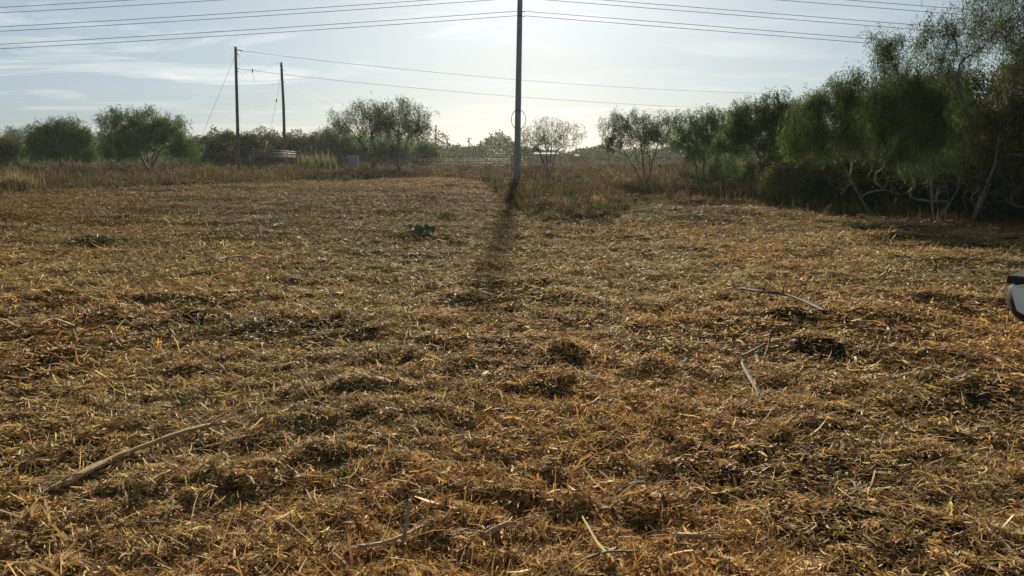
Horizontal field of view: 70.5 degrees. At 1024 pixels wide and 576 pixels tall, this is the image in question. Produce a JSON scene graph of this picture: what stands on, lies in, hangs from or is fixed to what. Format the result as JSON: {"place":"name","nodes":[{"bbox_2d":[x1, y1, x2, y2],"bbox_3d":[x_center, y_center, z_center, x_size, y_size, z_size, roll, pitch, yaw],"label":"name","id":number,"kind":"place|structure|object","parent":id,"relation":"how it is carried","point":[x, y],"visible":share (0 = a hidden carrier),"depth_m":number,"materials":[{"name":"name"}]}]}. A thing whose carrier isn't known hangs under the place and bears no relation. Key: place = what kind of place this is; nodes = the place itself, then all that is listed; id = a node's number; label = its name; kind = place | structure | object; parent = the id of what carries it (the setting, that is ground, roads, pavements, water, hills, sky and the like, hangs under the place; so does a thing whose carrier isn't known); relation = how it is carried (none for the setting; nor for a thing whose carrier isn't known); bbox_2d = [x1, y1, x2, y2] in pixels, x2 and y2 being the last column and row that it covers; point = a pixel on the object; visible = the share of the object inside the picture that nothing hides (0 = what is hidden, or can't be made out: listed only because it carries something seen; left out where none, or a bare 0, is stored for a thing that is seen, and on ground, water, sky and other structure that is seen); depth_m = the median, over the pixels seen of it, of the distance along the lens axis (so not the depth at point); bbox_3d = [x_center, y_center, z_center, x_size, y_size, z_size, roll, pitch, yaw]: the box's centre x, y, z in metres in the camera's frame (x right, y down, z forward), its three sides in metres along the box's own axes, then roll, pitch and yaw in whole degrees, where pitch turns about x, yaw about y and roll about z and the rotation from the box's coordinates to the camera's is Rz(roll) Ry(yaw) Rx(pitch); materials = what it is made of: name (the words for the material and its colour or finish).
{"place":"outdoors","nodes":[
{"label":"outdoors","id":0,"kind":"place"},
{"bbox_2d":[0,157,1023,575],"bbox_3d":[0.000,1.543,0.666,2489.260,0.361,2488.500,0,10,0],"label":"ground","id":1,"kind":"structure","parent":0,"point":[974,383],"depth_m":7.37,"materials":[{"name":"brown plant"}]},
{"bbox_2d":[0,133,25,167],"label":"shrub","id":2,"kind":"object","parent":1,"relation":"on","point":[8,146],"visible":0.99,"depth_m":76.46,"materials":[{"name":"green plant"}]},
{"bbox_2d":[0,125,26,165],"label":"mesquite tree","id":3,"kind":"object","parent":1,"relation":"on","point":[17,132],"visible":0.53,"depth_m":97.62,"materials":[{"name":"green plant"}]},
{"bbox_2d":[0,162,44,188],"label":"grass clump","id":4,"kind":"object","parent":1,"relation":"on","point":[18,180],"visible":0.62,"depth_m":36.92,"materials":[{"name":"beige plant"}]},
{"bbox_2d":[5,507,92,517],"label":"broken branch","id":5,"kind":"object","parent":1,"relation":"on","point":[55,512],"visible":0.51,"depth_m":3.49,"materials":[{"name":"brown wood"}]},
{"bbox_2d":[17,314,81,326],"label":"broken branch","id":6,"kind":"object","parent":1,"relation":"on","point":[63,321],"visible":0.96,"depth_m":7.19,"materials":[{"name":"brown wood"}]},
{"bbox_2d":[14,112,101,166],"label":"mesquite tree","id":7,"kind":"object","parent":1,"relation":"on","point":[58,139],"visible":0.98,"depth_m":81.77,"materials":[{"name":"green plant"}]},
{"bbox_2d":[15,157,234,169],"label":"wire fence","id":8,"kind":"object","parent":1,"relation":"on","point":[171,162],"visible":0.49,"depth_m":75.57,"materials":[{"name":"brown metal"}]},
{"bbox_2d":[8,404,257,495],"bbox_3d":[-2.085,0.917,4.202,0.186,0.124,1.448,6,12,31],"label":"broken branch","id":9,"kind":"object","parent":1,"relation":"on","point":[66,480],"visible":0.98,"depth_m":4.10,"materials":[{"name":"brown wood"}]},
{"bbox_2d":[88,102,205,169],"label":"mesquite tree","id":10,"kind":"object","parent":1,"relation":"on","point":[138,132],"visible":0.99,"depth_m":71.82,"materials":[{"name":"green plant"}]},
{"bbox_2d":[180,416,201,424],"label":"broken branch","id":11,"kind":"object","parent":1,"relation":"on","point":[193,419],"visible":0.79,"depth_m":4.63,"materials":[{"name":"grey plant"}]},
{"bbox_2d":[132,427,259,461],"bbox_3d":[-1.813,0.904,4.227,0.734,0.106,0.066,-5,11,-25],"label":"broken branch","id":12,"kind":"object","parent":1,"relation":"on","point":[219,443],"visible":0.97,"depth_m":4.24,"materials":[{"name":"brown wood"}]},
{"bbox_2d":[184,133,236,166],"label":"dense tree","id":13,"kind":"object","parent":1,"relation":"on","point":[216,152],"visible":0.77,"depth_m":101.27,"materials":[{"name":"green plant"}]},
{"bbox_2d":[197,156,224,174],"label":"green weed","id":14,"kind":"object","parent":1,"relation":"on","point":[205,168],"visible":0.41,"depth_m":61.09,"materials":[{"name":"green plant"}]},
{"bbox_2d":[204,128,245,165],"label":"dense tree","id":15,"kind":"object","parent":1,"relation":"on","point":[228,135],"visible":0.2,"depth_m":104.85,"materials":[{"name":"green plant"}]},
{"bbox_2d":[200,253,265,260],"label":"broken branch","id":16,"kind":"object","parent":1,"relation":"on","point":[228,257],"visible":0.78,"depth_m":11.47,"materials":[{"name":"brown wood"}]},
{"bbox_2d":[234,47,242,169],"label":"utility pole","id":17,"kind":"object","parent":1,"relation":"on","point":[237,111],"visible":0.98,"depth_m":73.83,"materials":[{"name":"brown wood"}]},
{"bbox_2d":[243,69,725,108],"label":"power line","id":18,"kind":"object","parent":17,"relation":"attached to","point":[466,92],"visible":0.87,"depth_m":85.72,"materials":[{"name":"metal"}]},
{"bbox_2d":[246,51,792,94],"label":"power line","id":19,"kind":"object","parent":17,"relation":"attached to","point":[501,78],"visible":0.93,"depth_m":87.28,"materials":[{"name":"metal"}]},
{"bbox_2d":[223,130,282,166],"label":"dense tree","id":20,"kind":"object","parent":1,"relation":"on","point":[250,143],"visible":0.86,"depth_m":99.26,"materials":[{"name":"green plant"}]},
{"bbox_2d":[256,131,282,164],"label":"dense tree","id":21,"kind":"object","parent":1,"relation":"on","point":[273,138],"visible":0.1,"depth_m":104.98,"materials":[{"name":"green plant"}]},
{"bbox_2d":[253,149,295,156],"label":"pipe gate","id":22,"kind":"structure","parent":1,"relation":"on","point":[275,152],"depth_m":81.09,"materials":[{"name":"white metal"}]},
{"bbox_2d":[280,62,286,165],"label":"utility pole","id":23,"kind":"object","parent":1,"relation":"on","point":[283,117],"visible":0.95,"depth_m":85.61,"materials":[{"name":"brown wood"}]},
{"bbox_2d":[263,75,280,165],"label":"guy wire","id":24,"kind":"object","parent":23,"relation":"attached to","point":[270,128],"visible":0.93,"depth_m":81.79,"materials":[{"name":"metal"}]},
{"bbox_2d":[270,132,322,164],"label":"dense tree","id":25,"kind":"object","parent":1,"relation":"on","point":[295,142],"visible":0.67,"depth_m":101.14,"materials":[{"name":"green plant"}]},
{"bbox_2d":[297,146,305,168],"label":"tall weed","id":26,"kind":"object","parent":1,"relation":"on","point":[299,159],"visible":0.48,"depth_m":78.69,"materials":[{"name":"green plant"}]},
{"bbox_2d":[302,152,312,167],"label":"tall weed","id":27,"kind":"object","parent":1,"relation":"on","point":[308,163],"visible":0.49,"depth_m":77.77,"materials":[{"name":"green plant"}]},
{"bbox_2d":[311,143,319,166],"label":"tall weed","id":28,"kind":"object","parent":1,"relation":"on","point":[316,159],"visible":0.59,"depth_m":78.63,"materials":[{"name":"green plant"}]},
{"bbox_2d":[300,132,343,165],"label":"dense tree","id":29,"kind":"object","parent":1,"relation":"on","point":[321,144],"visible":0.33,"depth_m":104.42,"materials":[{"name":"green plant"}]},
{"bbox_2d":[318,151,327,168],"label":"tall weed","id":30,"kind":"object","parent":1,"relation":"on","point":[322,161],"visible":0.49,"depth_m":76.80,"materials":[{"name":"green plant"}]},
{"bbox_2d":[296,399,350,417],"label":"broken branch","id":31,"kind":"object","parent":1,"relation":"on","point":[312,408],"visible":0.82,"depth_m":4.71,"materials":[{"name":"brown wood"}]},
{"bbox_2d":[317,142,331,169],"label":"tall weed","id":32,"kind":"object","parent":1,"relation":"on","point":[328,160],"visible":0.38,"depth_m":78.73,"materials":[{"name":"green plant"}]},
{"bbox_2d":[329,156,337,169],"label":"tall weed","id":33,"kind":"object","parent":1,"relation":"on","point":[333,164],"visible":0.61,"depth_m":77.80,"materials":[{"name":"green plant"}]},
{"bbox_2d":[313,127,363,165],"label":"dense tree","id":34,"kind":"object","parent":1,"relation":"on","point":[343,146],"visible":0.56,"depth_m":109.05,"materials":[{"name":"green plant"}]},
{"bbox_2d":[348,154,358,169],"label":"feeder box","id":35,"kind":"object","parent":1,"relation":"on","point":[353,161],"visible":0.74,"depth_m":74.61,"materials":[{"name":"white metal"}]},
{"bbox_2d":[339,131,378,164],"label":"dense tree","id":36,"kind":"object","parent":1,"relation":"on","point":[363,158],"visible":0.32,"depth_m":114.39,"materials":[{"name":"green plant"}]},
{"bbox_2d":[325,91,396,173],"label":"mesquite tree","id":37,"kind":"object","parent":1,"relation":"on","point":[338,127],"visible":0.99,"depth_m":68.05,"materials":[{"name":"green plant"}]},
{"bbox_2d":[323,519,433,555],"bbox_3d":[-0.545,1.084,3.153,0.542,0.056,0.093,-6,12,-31],"label":"broken branch","id":38,"kind":"object","parent":1,"relation":"on","point":[364,546],"visible":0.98,"depth_m":3.12,"materials":[{"name":"brown wood"}]},
{"bbox_2d":[5,156,768,166],"bbox_3d":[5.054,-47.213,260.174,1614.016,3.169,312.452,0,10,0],"label":"field grass","id":39,"kind":"structure","parent":1,"relation":"on","point":[529,161],"depth_m":149.62,"materials":[{"name":"plant"}]},
{"bbox_2d":[366,136,422,165],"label":"dense tree","id":40,"kind":"object","parent":1,"relation":"on","point":[384,152],"visible":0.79,"depth_m":108.94,"materials":[{"name":"green plant"}]},
{"bbox_2d":[370,229,422,238],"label":"green weed","id":41,"kind":"object","parent":1,"relation":"on","point":[409,234],"visible":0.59,"depth_m":15.16,"materials":[{"name":"green plant"}]},
{"bbox_2d":[375,94,439,169],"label":"mesquite tree","id":42,"kind":"object","parent":1,"relation":"on","point":[404,123],"visible":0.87,"depth_m":69.90,"materials":[{"name":"green plant"}]},
{"bbox_2d":[401,491,413,545],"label":"broken branch","id":43,"kind":"object","parent":1,"relation":"on","point":[403,539],"visible":1,"depth_m":3.22,"materials":[{"name":"brown wood"}]},
{"bbox_2d":[315,158,509,167],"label":"wire fence","id":44,"kind":"object","parent":1,"relation":"on","point":[452,160],"visible":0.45,"depth_m":91.84,"materials":[{"name":"metal"}]},
{"bbox_2d":[408,224,435,235],"bbox_3d":[-1.966,-1.211,15.375,0.633,0.290,0.417,3,11,13],"label":"prickly pear","id":45,"kind":"object","parent":1,"relation":"on","point":[418,229],"visible":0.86,"depth_m":15.33,"materials":[{"name":"green plant"}]},
{"bbox_2d":[405,136,451,165],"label":"dense tree","id":46,"kind":"object","parent":1,"relation":"on","point":[430,153],"visible":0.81,"depth_m":116.81,"materials":[{"name":"green plant"}]},
{"bbox_2d":[1,121,865,162],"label":"woods","id":47,"kind":"object","parent":1,"relation":"on","point":[471,152],"visible":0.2,"depth_m":191.69,"materials":[{"name":"green plant"}]},
{"bbox_2d":[435,125,436,162],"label":"utility pole","id":48,"kind":"object","parent":1,"relation":"on","point":[435,138],"visible":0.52,"depth_m":161.55,"materials":[{"name":"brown wood"}]},
{"bbox_2d":[419,209,464,219],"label":"green weed","id":49,"kind":"object","parent":1,"relation":"on","point":[447,215],"visible":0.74,"depth_m":19.69,"materials":[{"name":"green plant"}]},
{"bbox_2d":[441,508,553,541],"bbox_3d":[-0.053,1.057,3.266,0.536,0.121,0.135,-3,11,-17],"label":"broken branch","id":50,"kind":"object","parent":1,"relation":"on","point":[486,534],"visible":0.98,"depth_m":3.26,"materials":[{"name":"brown wood"}]},
{"bbox_2d":[0,155,1023,231],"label":"dry grass","id":51,"kind":"structure","parent":1,"relation":"on","point":[539,181],"depth_m":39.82,"materials":[{"name":"brown plant"}]},
{"bbox_2d":[514,0,524,181],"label":"tall pole","id":52,"kind":"object","parent":1,"relation":"on","point":[517,142],"visible":0.96,"depth_m":46.37,"materials":[{"name":"grey wood"}]},
{"bbox_2d":[0,11,996,48],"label":"power line","id":53,"kind":"object","parent":52,"relation":"attached to","point":[460,15],"visible":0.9,"depth_m":45.53,"materials":[{"name":"metal"}]},
{"bbox_2d":[0,15,999,53],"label":"power line","id":54,"kind":"object","parent":52,"relation":"attached to","point":[452,20],"visible":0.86,"depth_m":45.58,"materials":[{"name":"metal"}]},
{"bbox_2d":[2,0,1002,31],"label":"power line","id":55,"kind":"object","parent":52,"relation":"attached to","point":[425,0],"visible":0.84,"depth_m":45.38,"materials":[{"name":"metal"}]},
{"bbox_2d":[2,0,1012,18],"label":"power line","id":56,"kind":"object","parent":52,"relation":"attached to","point":[216,0],"visible":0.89,"depth_m":45.30,"materials":[{"name":"metal"}]},
{"bbox_2d":[0,0,1016,13],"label":"power line","id":57,"kind":"object","parent":52,"relation":"attached to","point":[126,0],"visible":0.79,"depth_m":45.27,"materials":[{"name":"metal"}]},
{"bbox_2d":[0,0,1018,37],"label":"power line","id":58,"kind":"object","parent":52,"relation":"attached to","point":[467,1],"visible":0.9,"depth_m":45.40,"materials":[{"name":"metal"}]},
{"bbox_2d":[533,152,558,162],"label":"farm shed","id":59,"kind":"structure","parent":1,"relation":"on","point":[537,158],"depth_m":177.20,"materials":[{"name":"white metal"}]},
{"bbox_2d":[507,116,588,175],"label":"mesquite tree","id":60,"kind":"object","parent":1,"relation":"on","point":[542,141],"visible":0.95,"depth_m":54.75,"materials":[{"name":"green plant"}]},
{"bbox_2d":[574,154,580,162],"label":"farm shed","id":61,"kind":"structure","parent":1,"relation":"on","point":[577,157],"depth_m":177.16,"materials":[{"name":"white metal"}]},
{"bbox_2d":[574,156,580,162],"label":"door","id":62,"kind":"structure","parent":61,"relation":"in","point":[575,158],"depth_m":177.10,"materials":[{"name":"grey"}]},
{"bbox_2d":[564,545,637,563],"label":"broken branch","id":63,"kind":"object","parent":1,"relation":"on","point":[591,556],"visible":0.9,"depth_m":3.02,"materials":[{"name":"grey plant"}]},
{"bbox_2d":[592,470,649,505],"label":"broken branch","id":64,"kind":"object","parent":1,"relation":"on","point":[631,483],"visible":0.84,"depth_m":3.64,"materials":[{"name":"grey plant"}]},
{"bbox_2d":[593,106,678,183],"bbox_3d":[7.061,-7.888,40.141,5.264,4.541,2.355,0,10,0],"label":"mesquite tree","id":65,"kind":"object","parent":1,"relation":"on","point":[655,132],"visible":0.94,"depth_m":39.96,"materials":[{"name":"green plant"}]},
{"bbox_2d":[644,460,646,488],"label":"broken branch","id":66,"kind":"object","parent":1,"relation":"on","point":[645,482],"visible":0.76,"depth_m":3.71,"materials":[{"name":"brown wood"}]},
{"bbox_2d":[651,519,741,542],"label":"broken branch","id":67,"kind":"object","parent":1,"relation":"on","point":[681,535],"visible":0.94,"depth_m":3.21,"materials":[{"name":"brown wood"}]},
{"bbox_2d":[663,102,759,189],"bbox_3d":[9.766,-6.872,35.438,4.933,4.354,2.610,0,10,0],"label":"mesquite tree","id":68,"kind":"object","parent":1,"relation":"on","point":[699,132],"visible":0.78,"depth_m":35.04,"materials":[{"name":"green plant"}]},
{"bbox_2d":[668,159,759,187],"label":"shrub","id":69,"kind":"object","parent":1,"relation":"on","point":[742,178],"visible":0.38,"depth_m":37.40,"materials":[{"name":"green plant"}]},
{"bbox_2d":[736,340,766,357],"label":"broken branch","id":70,"kind":"object","parent":1,"relation":"on","point":[753,350],"visible":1,"depth_m":6.17,"materials":[{"name":"grey plant"}]},
{"bbox_2d":[711,86,821,193],"bbox_3d":[10.824,-6.147,30.302,5.116,4.562,2.764,0,10,0],"label":"mesquite tree","id":71,"kind":"object","parent":1,"relation":"on","point":[745,128],"visible":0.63,"depth_m":29.93,"materials":[{"name":"green plant"}]},
{"bbox_2d":[764,329,771,355],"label":"broken branch","id":72,"kind":"object","parent":1,"relation":"on","point":[767,347],"visible":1,"depth_m":6.24,"materials":[{"name":"grey plant"}]},
{"bbox_2d":[735,350,802,401],"bbox_3d":[1.827,0.633,5.520,0.353,0.127,1.276,1,10,4],"label":"broken branch","id":73,"kind":"object","parent":1,"relation":"on","point":[751,380],"visible":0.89,"depth_m":5.33,"materials":[{"name":"grey plant"}]},
{"bbox_2d":[730,281,834,311],"bbox_3d":[3.175,0.029,8.433,0.333,0.232,1.637,-5,11,-24],"label":"broken branch","id":74,"kind":"object","parent":1,"relation":"on","point":[779,293],"visible":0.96,"depth_m":8.61,"materials":[{"name":"grey plant"}]},
{"bbox_2d":[741,126,835,186],"bbox_3d":[11.046,-5.008,28.466,3.762,3.481,2.728,-3,11,-17],"label":"mesquite tree","id":75,"kind":"object","parent":1,"relation":"on","point":[763,164],"visible":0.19,"depth_m":28.54,"materials":[{"name":"green plant"}]},
{"bbox_2d":[758,166,822,200],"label":"shrub","id":76,"kind":"object","parent":1,"relation":"on","point":[769,194],"visible":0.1,"depth_m":26.55,"materials":[{"name":"green plant"}]},
{"bbox_2d":[793,173,879,208],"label":"shrub","id":77,"kind":"object","parent":1,"relation":"on","point":[821,189],"visible":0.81,"depth_m":23.43,"materials":[{"name":"green plant"}]},
{"bbox_2d":[755,132,920,206],"bbox_3d":[10.994,-3.906,24.655,5.376,2.866,2.579,0,10,0],"label":"mesquite tree","id":78,"kind":"object","parent":1,"relation":"on","point":[778,188],"visible":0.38,"depth_m":24.51,"materials":[{"name":"green plant"}]},
{"bbox_2d":[765,57,926,213],"bbox_3d":[9.869,-4.374,21.188,4.920,4.558,2.493,0,10,0],"label":"mesquite tree","id":79,"kind":"object","parent":1,"relation":"on","point":[843,133],"visible":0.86,"depth_m":20.88,"materials":[{"name":"green plant"}]},
{"bbox_2d":[874,381,921,403],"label":"broken branch","id":80,"kind":"object","parent":1,"relation":"on","point":[900,394],"visible":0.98,"depth_m":5.08,"materials":[{"name":"grey plant"}]},
{"bbox_2d":[858,159,941,209],"bbox_3d":[12.551,-3.167,23.291,3.154,2.034,2.336,0,10,0],"label":"shrub","id":81,"kind":"object","parent":1,"relation":"on","point":[901,191],"visible":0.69,"depth_m":22.98,"materials":[{"name":"green plant"}]},
{"bbox_2d":[830,63,969,180],"bbox_3d":[14.520,-5.843,27.377,6.025,5.606,3.899,-4,11,-21],"label":"mesquite tree","id":82,"kind":"object","parent":1,"relation":"on","point":[877,110],"visible":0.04,"depth_m":26.89,"materials":[{"name":"green plant"}]},
{"bbox_2d":[855,0,988,214],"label":"mesquite tree","id":83,"kind":"object","parent":1,"relation":"on","point":[884,53],"visible":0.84,"depth_m":19.82,"materials":[{"name":"green plant"}]},
{"bbox_2d":[882,84,961,214],"bbox_3d":[11.366,-3.909,20.265,1.921,3.780,1.562,9,14,40],"label":"mesquite tree","id":84,"kind":"object","parent":1,"relation":"on","point":[937,124],"visible":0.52,"depth_m":19.87,"materials":[{"name":"green plant"}]},
{"bbox_2d":[855,94,1023,190],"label":"mesquite tree","id":85,"kind":"object","parent":1,"relation":"on","point":[946,165],"visible":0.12,"depth_m":24.53,"materials":[{"name":"green plant"}]},
{"bbox_2d":[911,0,1023,218],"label":"mesquite tree","id":86,"kind":"object","parent":1,"relation":"on","point":[1000,22],"visible":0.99,"depth_m":18.66,"materials":[{"name":"green plant"}]},
{"bbox_2d":[920,167,1015,213],"bbox_3d":[13.729,-2.767,21.573,3.044,1.777,2.307,0,10,0],"label":"shrub","id":87,"kind":"object","parent":1,"relation":"on","point":[957,201],"visible":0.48,"depth_m":21.30,"materials":[{"name":"green plant"}]},
{"bbox_2d":[923,47,1023,190],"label":"mesquite tree","id":88,"kind":"object","parent":1,"relation":"on","point":[978,82],"visible":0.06,"depth_m":25.48,"materials":[{"name":"green plant"}]},
{"bbox_2d":[945,28,1023,215],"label":"mesquite tree","id":89,"kind":"object","parent":1,"relation":"on","point":[1006,171],"visible":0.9,"depth_m":19.22,"materials":[{"name":"green plant"}]},
{"bbox_2d":[967,514,1023,567],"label":"broken branch","id":90,"kind":"object","parent":1,"relation":"on","point":[991,530],"visible":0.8,"depth_m":3.14,"materials":[{"name":"brown wood"}]},
{"bbox_2d":[1006,270,1023,321],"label":"parked vehicle","id":91,"kind":"object","parent":1,"relation":"on","point":[1015,296],"visible":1,"depth_m":6.29,"materials":[{"name":"white paint"}]},
{"bbox_2d":[0,0,1023,156],"label":"sky","id":92,"kind":"structure","parent":0,"point":[187,76],"materials":[{"name":"blue"}]}
]}

